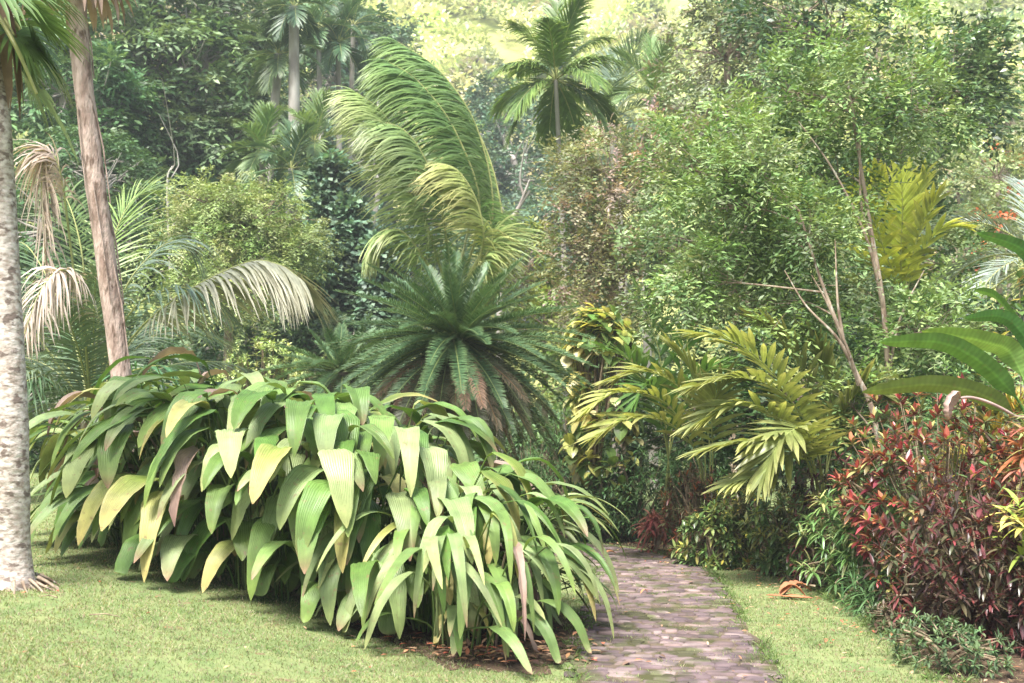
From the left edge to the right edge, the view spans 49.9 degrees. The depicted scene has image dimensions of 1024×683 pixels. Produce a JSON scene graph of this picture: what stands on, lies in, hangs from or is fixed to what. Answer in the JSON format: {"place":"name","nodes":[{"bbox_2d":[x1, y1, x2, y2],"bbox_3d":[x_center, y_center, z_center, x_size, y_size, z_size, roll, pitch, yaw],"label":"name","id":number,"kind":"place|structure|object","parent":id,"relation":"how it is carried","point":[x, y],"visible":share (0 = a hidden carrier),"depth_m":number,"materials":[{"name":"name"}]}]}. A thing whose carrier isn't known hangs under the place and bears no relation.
{"place":"outdoors","nodes":[
{"label":"outdoors","id":0,"kind":"place"},
{"bbox_2d":[291,350,325,404],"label":"bright bush","id":1,"kind":"object","parent":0,"point":[308,372],"visible":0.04,"depth_m":20.70,"materials":[{"name":"green plant"}]},
{"bbox_2d":[239,0,419,184],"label":"forest tree","id":2,"kind":"object","parent":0,"point":[329,80],"visible":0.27,"depth_m":54.19,"materials":[{"name":"green plant"}]},
{"bbox_2d":[0,433,1022,682],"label":"lawn","id":3,"kind":"structure","parent":0,"point":[221,665],"depth_m":6.87,"materials":[{"name":"green plant"}]},
{"bbox_2d":[0,0,97,593],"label":"fan palm","id":4,"kind":"object","parent":3,"relation":"on","point":[24,48],"visible":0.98,"depth_m":7.15,"materials":[{"name":"grey plant"}]},
{"bbox_2d":[22,0,137,451],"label":"skirted palm","id":5,"kind":"object","parent":3,"relation":"on","point":[103,236],"visible":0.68,"depth_m":11.17,"materials":[{"name":"brown plant"}]},
{"bbox_2d":[10,0,179,409],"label":"forest tree","id":6,"kind":"object","parent":3,"relation":"on","point":[122,82],"visible":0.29,"depth_m":32.32,"materials":[{"name":"green plant"}]},
{"bbox_2d":[89,613,120,616],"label":"twig","id":7,"kind":"object","parent":3,"relation":"on","point":[103,613],"visible":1,"depth_m":6.43,"materials":[{"name":"brown wood"}]},
{"bbox_2d":[21,261,197,471],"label":"forest tree","id":8,"kind":"object","parent":3,"relation":"on","point":[34,453],"visible":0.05,"depth_m":19.43,"materials":[{"name":"plant"}]},
{"bbox_2d":[13,120,244,342],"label":"forest tree","id":9,"kind":"object","parent":3,"relation":"on","point":[119,157],"visible":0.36,"depth_m":28.01,"materials":[{"name":"green plant"}]},
{"bbox_2d":[128,79,178,381],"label":"dead tree","id":10,"kind":"object","parent":3,"relation":"on","point":[168,181],"visible":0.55,"depth_m":26.06,"materials":[{"name":"wood"}]},
{"bbox_2d":[13,133,340,484],"bbox_3d":[-4.778,-0.198,13.661,5.570,4.409,4.440,0,-1,0],"label":"feather palm","id":11,"kind":"object","parent":3,"relation":"on","point":[278,278],"visible":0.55,"depth_m":12.98,"materials":[{"name":"green plant"}]},
{"bbox_2d":[25,0,330,347],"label":"forest tree","id":12,"kind":"object","parent":3,"relation":"on","point":[204,133],"visible":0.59,"depth_m":34.68,"materials":[{"name":"green plant"}]},
{"bbox_2d":[121,164,349,383],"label":"bamboo like tree","id":13,"kind":"object","parent":3,"relation":"on","point":[219,214],"visible":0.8,"depth_m":23.60,"materials":[{"name":"green plant"}]},
{"bbox_2d":[193,1,302,353],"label":"forest tree","id":14,"kind":"object","parent":3,"relation":"on","point":[286,77],"visible":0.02,"depth_m":39.83,"materials":[{"name":"green plant"}]},
{"bbox_2d":[209,329,308,433],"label":"bright bush","id":15,"kind":"object","parent":3,"relation":"on","point":[240,361],"visible":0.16,"depth_m":18.80,"materials":[{"name":"green plant"}]},
{"bbox_2d":[218,100,307,347],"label":"areca palm","id":16,"kind":"object","parent":3,"relation":"on","point":[261,130],"visible":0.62,"depth_m":29.90,"materials":[{"name":"green plant"}]},
{"bbox_2d":[232,9,324,310],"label":"areca palm","id":17,"kind":"object","parent":3,"relation":"on","point":[274,63],"visible":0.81,"depth_m":31.55,"materials":[{"name":"green plant"}]},
{"bbox_2d":[147,279,413,390],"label":"forest tree","id":18,"kind":"object","parent":3,"relation":"on","point":[208,354],"visible":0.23,"depth_m":25.58,"materials":[{"name":"green plant"}]},
{"bbox_2d":[240,118,325,225],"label":"areca palm","id":19,"kind":"object","parent":3,"relation":"on","point":[296,141],"visible":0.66,"depth_m":28.91,"materials":[{"name":"green plant"}]},
{"bbox_2d":[248,0,338,221],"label":"areca palm","id":20,"kind":"object","parent":3,"relation":"on","point":[298,18],"visible":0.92,"depth_m":31.10,"materials":[{"name":"green plant"}]},
{"bbox_2d":[262,87,354,215],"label":"areca palm","id":21,"kind":"object","parent":3,"relation":"on","point":[315,112],"visible":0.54,"depth_m":29.93,"materials":[{"name":"green plant"}]},
{"bbox_2d":[287,217,348,380],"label":"vine covered tree","id":22,"kind":"object","parent":3,"relation":"on","point":[331,282],"visible":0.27,"depth_m":26.29,"materials":[{"name":"green plant"}]},
{"bbox_2d":[282,0,360,150],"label":"areca palm","id":23,"kind":"object","parent":3,"relation":"on","point":[318,10],"visible":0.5,"depth_m":36.15,"materials":[{"name":"green plant"}]},
{"bbox_2d":[259,323,400,422],"bbox_3d":[-2.692,0.945,16.961,2.337,2.530,2.456,-1,-2,23],"label":"cycad","id":24,"kind":"object","parent":3,"relation":"on","point":[339,357],"visible":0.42,"depth_m":16.80,"materials":[{"name":"green plant"}]},
{"bbox_2d":[299,147,364,330],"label":"vine covered tree","id":25,"kind":"object","parent":3,"relation":"on","point":[326,175],"visible":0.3,"depth_m":27.26,"materials":[{"name":"green plant"}]},
{"bbox_2d":[302,0,382,149],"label":"areca palm","id":26,"kind":"object","parent":3,"relation":"on","point":[337,49],"visible":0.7,"depth_m":36.62,"materials":[{"name":"green plant"}]},
{"bbox_2d":[328,188,378,366],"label":"vine covered tree","id":27,"kind":"object","parent":3,"relation":"on","point":[351,227],"visible":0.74,"depth_m":26.69,"materials":[{"name":"green plant"}]},
{"bbox_2d":[315,0,398,161],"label":"areca palm","id":28,"kind":"object","parent":3,"relation":"on","point":[363,41],"visible":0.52,"depth_m":38.20,"materials":[{"name":"green plant"}]},
{"bbox_2d":[351,141,380,236],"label":"dead tree","id":29,"kind":"object","parent":3,"relation":"on","point":[376,208],"visible":0.22,"depth_m":33.06,"materials":[{"name":"wood"}]},
{"bbox_2d":[350,228,412,403],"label":"vine covered tree","id":30,"kind":"object","parent":3,"relation":"on","point":[365,287],"visible":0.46,"depth_m":26.20,"materials":[{"name":"green plant"}]},
{"bbox_2d":[372,399,442,482],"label":"shade bush","id":31,"kind":"object","parent":3,"relation":"on","point":[399,457],"depth_m":18.33,"materials":[{"name":"green plant"}]},
{"bbox_2d":[279,582,583,674],"bbox_3d":[-0.366,2.040,8.663,2.601,0.478,3.920,1,-2,-35],"label":"soil bed","id":32,"kind":"object","parent":3,"relation":"on","point":[491,663],"visible":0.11,"depth_m":7.34,"materials":[{"name":"brown soil"}]},
{"bbox_2d":[29,347,611,638],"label":"palm grass","id":33,"kind":"object","parent":32,"relation":"on","point":[275,478],"visible":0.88,"depth_m":7.80,"materials":[{"name":"green plant"}]},
{"bbox_2d":[274,480,626,673],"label":"palm grass","id":34,"kind":"object","parent":32,"relation":"on","point":[438,547],"visible":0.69,"depth_m":7.20,"materials":[{"name":"green plant"}]},
{"bbox_2d":[344,623,664,664],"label":"leaf litter","id":35,"kind":"object","parent":32,"relation":"on","point":[476,649],"visible":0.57,"depth_m":7.22,"materials":[{"name":"brown plant"}]},
{"bbox_2d":[325,37,550,296],"bbox_3d":[-1.086,-1.561,21.019,3.867,9.063,5.494,-1,-2,20],"label":"royal palm","id":36,"kind":"object","parent":3,"relation":"on","point":[440,112],"visible":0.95,"depth_m":19.89,"materials":[{"name":"green plant"}]},
{"bbox_2d":[318,243,599,485],"bbox_3d":[-0.623,0.694,14.304,3.718,3.883,3.606,0,-1,0],"label":"cycad","id":37,"kind":"object","parent":3,"relation":"on","point":[464,367],"visible":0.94,"depth_m":13.70,"materials":[{"name":"green plant"}]},
{"bbox_2d":[496,147,530,460],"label":"dead tree","id":38,"kind":"object","parent":3,"relation":"on","point":[523,197],"visible":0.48,"depth_m":30.05,"materials":[{"name":"grey plant"}]},
{"bbox_2d":[465,214,649,476],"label":"bushy tree","id":39,"kind":"object","parent":3,"relation":"on","point":[556,357],"visible":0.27,"depth_m":21.69,"materials":[{"name":"green plant"}]},
{"bbox_2d":[487,0,631,481],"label":"areca palm","id":40,"kind":"object","parent":3,"relation":"on","point":[562,107],"visible":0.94,"depth_m":24.10,"materials":[{"name":"green plant"}]},
{"bbox_2d":[529,25,687,483],"bbox_3d":[2.610,-2.124,29.015,4.344,12.118,4.587,0,-1,0],"label":"areca palm","id":41,"kind":"object","parent":3,"relation":"on","point":[612,79],"visible":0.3,"depth_m":28.83,"materials":[{"name":"green plant"}]},
{"bbox_2d":[604,32,719,489],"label":"areca palm","id":42,"kind":"object","parent":3,"relation":"on","point":[655,47],"visible":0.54,"depth_m":26.97,"materials":[{"name":"green plant"}]},
{"bbox_2d":[628,0,877,495],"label":"broadleaf tree","id":43,"kind":"object","parent":3,"relation":"on","point":[729,57],"visible":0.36,"depth_m":23.90,"materials":[{"name":"green plant"}]},
{"bbox_2d":[768,580,815,598],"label":"fallen palm leaf","id":44,"kind":"object","parent":3,"relation":"on","point":[786,586],"visible":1,"depth_m":9.81,"materials":[{"name":"brown plant"}]},
{"bbox_2d":[703,0,1023,515],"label":"broadleaf tree","id":45,"kind":"object","parent":3,"relation":"on","point":[981,52],"visible":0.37,"depth_m":19.94,"materials":[{"name":"green plant"}]},
{"bbox_2d":[929,146,1017,475],"bbox_3d":[14.523,-0.967,35.455,4.682,11.061,3.815,1,-2,-30],"label":"flowering bush","id":46,"kind":"object","parent":3,"relation":"on","point":[958,194],"visible":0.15,"depth_m":35.61,"materials":[{"name":"green plant"}]},
{"bbox_2d":[946,130,1023,329],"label":"flowering bush","id":47,"kind":"object","parent":3,"relation":"on","point":[1010,160],"visible":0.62,"depth_m":32.58,"materials":[{"name":"green plant"}]},
{"bbox_2d":[952,79,1023,334],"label":"flowering bush","id":48,"kind":"object","parent":3,"relation":"on","point":[1015,123],"visible":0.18,"depth_m":43.84,"materials":[{"name":"green plant"}]},
{"bbox_2d":[10,0,1023,440],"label":"hillside","id":49,"kind":"structure","parent":0,"point":[471,65],"depth_m":102.55,"materials":[{"name":"green plant"}]},
{"bbox_2d":[312,13,425,228],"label":"forest tree","id":50,"kind":"object","parent":49,"relation":"on","point":[400,38],"visible":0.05,"depth_m":64.00,"materials":[{"name":"green plant"}]},
{"bbox_2d":[272,154,492,330],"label":"forest tree","id":51,"kind":"object","parent":49,"relation":"on","point":[380,227],"visible":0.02,"depth_m":45.67,"materials":[{"name":"green plant"}]},
{"bbox_2d":[16,147,1023,477],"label":"valley undergrowth","id":52,"kind":"object","parent":49,"relation":"on","point":[476,457],"visible":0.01,"depth_m":56.05,"materials":[{"name":"green plant"}]},
{"bbox_2d":[457,63,604,329],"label":"forest tree","id":53,"kind":"object","parent":49,"relation":"on","point":[505,174],"visible":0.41,"depth_m":59.18,"materials":[{"name":"green plant"}]},
{"bbox_2d":[376,498,784,682],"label":"path","id":54,"kind":"structure","parent":0,"point":[632,647],"depth_m":8.08,"materials":[{"name":"stone"}]},
{"bbox_2d":[22,567,899,682],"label":"leaf litter","id":55,"kind":"object","parent":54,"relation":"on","point":[479,665],"visible":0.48,"depth_m":7.07,"materials":[{"name":"brown plant"}]},
{"bbox_2d":[559,522,1023,682],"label":"soil","id":56,"kind":"structure","parent":0,"point":[1005,675],"depth_m":7.19,"materials":[{"name":"brown soil"}]},
{"bbox_2d":[475,413,572,522],"bbox_3d":[0.194,2.065,17.539,1.793,1.986,1.411,-1,-2,38],"label":"shade bush","id":57,"kind":"object","parent":56,"relation":"on","point":[516,442],"visible":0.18,"depth_m":17.32,"materials":[{"name":"green plant"}]},
{"bbox_2d":[523,401,610,518],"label":"shade bush","id":58,"kind":"object","parent":56,"relation":"on","point":[566,423],"visible":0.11,"depth_m":18.42,"materials":[{"name":"green plant"}]},
{"bbox_2d":[520,445,615,531],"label":"dark green shrub","id":59,"kind":"object","parent":56,"relation":"on","point":[556,488],"visible":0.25,"depth_m":16.90,"materials":[{"name":"green plant"}]},
{"bbox_2d":[558,302,643,539],"bbox_3d":[1.255,1.212,15.526,1.208,3.530,1.116,0,-1,0],"label":"golden vine","id":60,"kind":"object","parent":56,"relation":"on","point":[599,324],"visible":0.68,"depth_m":15.38,"materials":[{"name":"green plant"}]},
{"bbox_2d":[563,472,651,542],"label":"leafy shrub","id":61,"kind":"object","parent":56,"relation":"on","point":[592,531],"visible":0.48,"depth_m":15.10,"materials":[{"name":"green plant"}]},
{"bbox_2d":[525,86,711,472],"bbox_3d":[1.845,-0.580,18.526,3.306,7.444,3.046,0,-1,0],"label":"shrubby tree","id":62,"kind":"object","parent":56,"relation":"on","point":[581,180],"visible":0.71,"depth_m":18.27,"materials":[{"name":"green plant"}]},
{"bbox_2d":[574,444,682,542],"bbox_3d":[1.704,2.167,15.597,1.626,1.498,1.719,1,-2,-34],"label":"dark green shrub","id":63,"kind":"object","parent":56,"relation":"on","point":[643,486],"visible":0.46,"depth_m":15.23,"materials":[{"name":"green plant"}]},
{"bbox_2d":[632,509,679,552],"bbox_3d":[1.774,2.465,13.677,0.613,0.771,0.592,-1,-2,28],"label":"cordyline","id":64,"kind":"object","parent":56,"relation":"on","point":[654,529],"visible":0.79,"depth_m":13.62,"materials":[{"name":"red plant"}]},
{"bbox_2d":[578,272,749,544],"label":"broad leaved palm","id":65,"kind":"object","parent":56,"relation":"on","point":[647,382],"visible":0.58,"depth_m":14.40,"materials":[{"name":"green plant"}]},
{"bbox_2d":[568,328,770,540],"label":"yellow palm","id":66,"kind":"object","parent":56,"relation":"on","point":[706,393],"visible":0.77,"depth_m":13.01,"materials":[{"name":"green plant"}]},
{"bbox_2d":[655,462,736,561],"bbox_3d":[2.170,2.021,13.020,1.013,1.249,1.113,0,-1,0],"label":"croton","id":67,"kind":"object","parent":56,"relation":"on","point":[696,487],"visible":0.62,"depth_m":12.84,"materials":[{"name":"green plant"}]},
{"bbox_2d":[667,496,761,569],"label":"leafy shrub","id":68,"kind":"object","parent":56,"relation":"on","point":[694,524],"visible":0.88,"depth_m":12.15,"materials":[{"name":"green plant"}]},
{"bbox_2d":[659,442,772,548],"bbox_3d":[2.694,2.074,14.848,1.628,1.536,1.792,0,-1,0],"label":"dark green shrub","id":69,"kind":"object","parent":56,"relation":"on","point":[723,472],"visible":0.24,"depth_m":14.68,"materials":[{"name":"green plant"}]},
{"bbox_2d":[601,126,892,528],"bbox_3d":[3.586,-0.227,16.670,4.442,6.392,3.212,0,-1,0],"label":"bushy tree","id":70,"kind":"object","parent":56,"relation":"on","point":[644,247],"visible":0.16,"depth_m":16.51,"materials":[{"name":"green plant"}]},
{"bbox_2d":[585,302,943,512],"bbox_3d":[3.645,1.175,15.650,5.349,3.430,3.049,-1,-2,34],"label":"bushy tree","id":71,"kind":"object","parent":56,"relation":"on","point":[654,438],"visible":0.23,"depth_m":15.27,"materials":[{"name":"green plant"}]},
{"bbox_2d":[703,466,826,569],"bbox_3d":[2.899,2.007,12.495,1.538,1.196,1.668,0,-1,0],"label":"croton","id":72,"kind":"object","parent":56,"relation":"on","point":[734,510],"visible":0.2,"depth_m":12.16,"materials":[{"name":"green plant"}]},
{"bbox_2d":[606,80,940,488],"bbox_3d":[2.764,-0.166,11.771,3.841,5.365,2.376,-1,-2,31],"label":"slender tree","id":73,"kind":"object","parent":56,"relation":"on","point":[733,162],"visible":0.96,"depth_m":11.68,"materials":[{"name":"green plant"}]},
{"bbox_2d":[736,480,825,575],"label":"leafy shrub","id":74,"kind":"object","parent":56,"relation":"on","point":[771,558],"visible":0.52,"depth_m":11.40,"materials":[{"name":"green plant"}]},
{"bbox_2d":[665,306,910,560],"bbox_3d":[2.745,1.030,11.126,2.655,2.816,1.661,1,-2,-35],"label":"yellow palm","id":75,"kind":"object","parent":56,"relation":"on","point":[773,442],"visible":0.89,"depth_m":10.94,"materials":[{"name":"green plant"}]},
{"bbox_2d":[610,541,1018,682],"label":"leaf litter","id":76,"kind":"object","parent":56,"relation":"on","point":[911,672],"visible":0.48,"depth_m":9.19,"materials":[{"name":"brown plant"}]},
{"bbox_2d":[777,491,854,590],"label":"leafy shrub","id":77,"kind":"object","parent":56,"relation":"on","point":[790,556],"visible":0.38,"depth_m":10.65,"materials":[{"name":"green plant"}]},
{"bbox_2d":[776,452,904,573],"bbox_3d":[3.567,1.811,11.264,1.432,1.402,1.409,1,-2,-30],"label":"croton","id":78,"kind":"object","parent":56,"relation":"on","point":[811,487],"visible":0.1,"depth_m":11.33,"materials":[{"name":"green plant"}]},
{"bbox_2d":[684,0,1019,493],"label":"slender tree","id":79,"kind":"object","parent":56,"relation":"on","point":[834,91],"visible":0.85,"depth_m":12.69,"materials":[{"name":"green plant"}]},
{"bbox_2d":[788,467,919,606],"bbox_3d":[3.158,1.773,9.972,1.214,1.341,1.404,0,-1,0],"label":"strap leaf shrub","id":80,"kind":"object","parent":56,"relation":"on","point":[845,558],"visible":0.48,"depth_m":9.87,"materials":[{"name":"green plant"}]},
{"bbox_2d":[792,427,961,547],"bbox_3d":[4.139,1.800,12.651,1.959,1.686,1.612,1,-2,-25],"label":"dark green shrub","id":81,"kind":"object","parent":56,"relation":"on","point":[823,458],"visible":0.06,"depth_m":12.65,"materials":[{"name":"green plant"}]},
{"bbox_2d":[836,558,920,618],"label":"spider plant","id":82,"kind":"object","parent":56,"relation":"on","point":[853,575],"visible":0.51,"depth_m":8.95,"materials":[{"name":"green plant"}]},
{"bbox_2d":[805,157,978,446],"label":"yellow palm","id":83,"kind":"object","parent":56,"relation":"on","point":[899,237],"visible":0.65,"depth_m":14.96,"materials":[{"name":"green plant"}]},
{"bbox_2d":[858,591,938,638],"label":"ground cover plant","id":84,"kind":"object","parent":56,"relation":"on","point":[869,609],"visible":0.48,"depth_m":8.25,"materials":[{"name":"green plant"}]},
{"bbox_2d":[819,211,1023,472],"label":"bushy tree","id":85,"kind":"object","parent":56,"relation":"on","point":[940,261],"visible":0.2,"depth_m":16.70,"materials":[{"name":"green plant"}]},
{"bbox_2d":[828,372,1023,624],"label":"croton","id":86,"kind":"object","parent":56,"relation":"on","point":[891,443],"visible":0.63,"depth_m":9.11,"materials":[{"name":"red plant"}]},
{"bbox_2d":[836,376,1016,579],"bbox_3d":[4.298,1.528,11.002,2.170,2.373,1.865,0,-1,0],"label":"shrub","id":87,"kind":"object","parent":56,"relation":"on","point":[919,426],"visible":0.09,"depth_m":11.04,"materials":[{"name":"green plant"}]},
{"bbox_2d":[861,459,1023,657],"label":"croton","id":88,"kind":"object","parent":56,"relation":"on","point":[992,602],"visible":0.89,"depth_m":7.52,"materials":[{"name":"red plant"}]},
{"bbox_2d":[862,232,1023,423],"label":"banana plant","id":89,"kind":"object","parent":56,"relation":"on","point":[969,347],"visible":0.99,"depth_m":9.01,"materials":[{"name":"green plant"}]},
{"bbox_2d":[874,608,1018,678],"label":"ground cover plant","id":90,"kind":"object","parent":56,"relation":"on","point":[976,648],"visible":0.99,"depth_m":6.84,"materials":[{"name":"green plant"}]},
{"bbox_2d":[918,343,1023,581],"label":"shrub","id":91,"kind":"object","parent":56,"relation":"on","point":[964,371],"visible":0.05,"depth_m":11.46,"materials":[{"name":"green plant"}]},
{"bbox_2d":[919,175,1023,424],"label":"areca palm","id":92,"kind":"object","parent":56,"relation":"on","point":[976,258],"visible":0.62,"depth_m":15.27,"materials":[{"name":"green plant"}]},
{"bbox_2d":[925,388,1023,596],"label":"croton","id":93,"kind":"object","parent":56,"relation":"on","point":[1013,403],"visible":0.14,"depth_m":9.80,"materials":[{"name":"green plant"}]},
{"bbox_2d":[954,268,1023,527],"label":"broadleaf shrub","id":94,"kind":"object","parent":56,"relation":"on","point":[1019,274],"visible":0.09,"depth_m":13.19,"materials":[{"name":"green plant"}]},
{"bbox_2d":[977,411,1023,526],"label":"croton","id":95,"kind":"object","parent":56,"relation":"on","point":[1015,462],"visible":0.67,"depth_m":8.23,"materials":[{"name":"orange plant"}]},
{"bbox_2d":[979,488,1023,571],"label":"croton","id":96,"kind":"object","parent":56,"relation":"on","point":[1013,517],"visible":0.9,"depth_m":7.30,"materials":[{"name":"yellow plant"}]}
]}

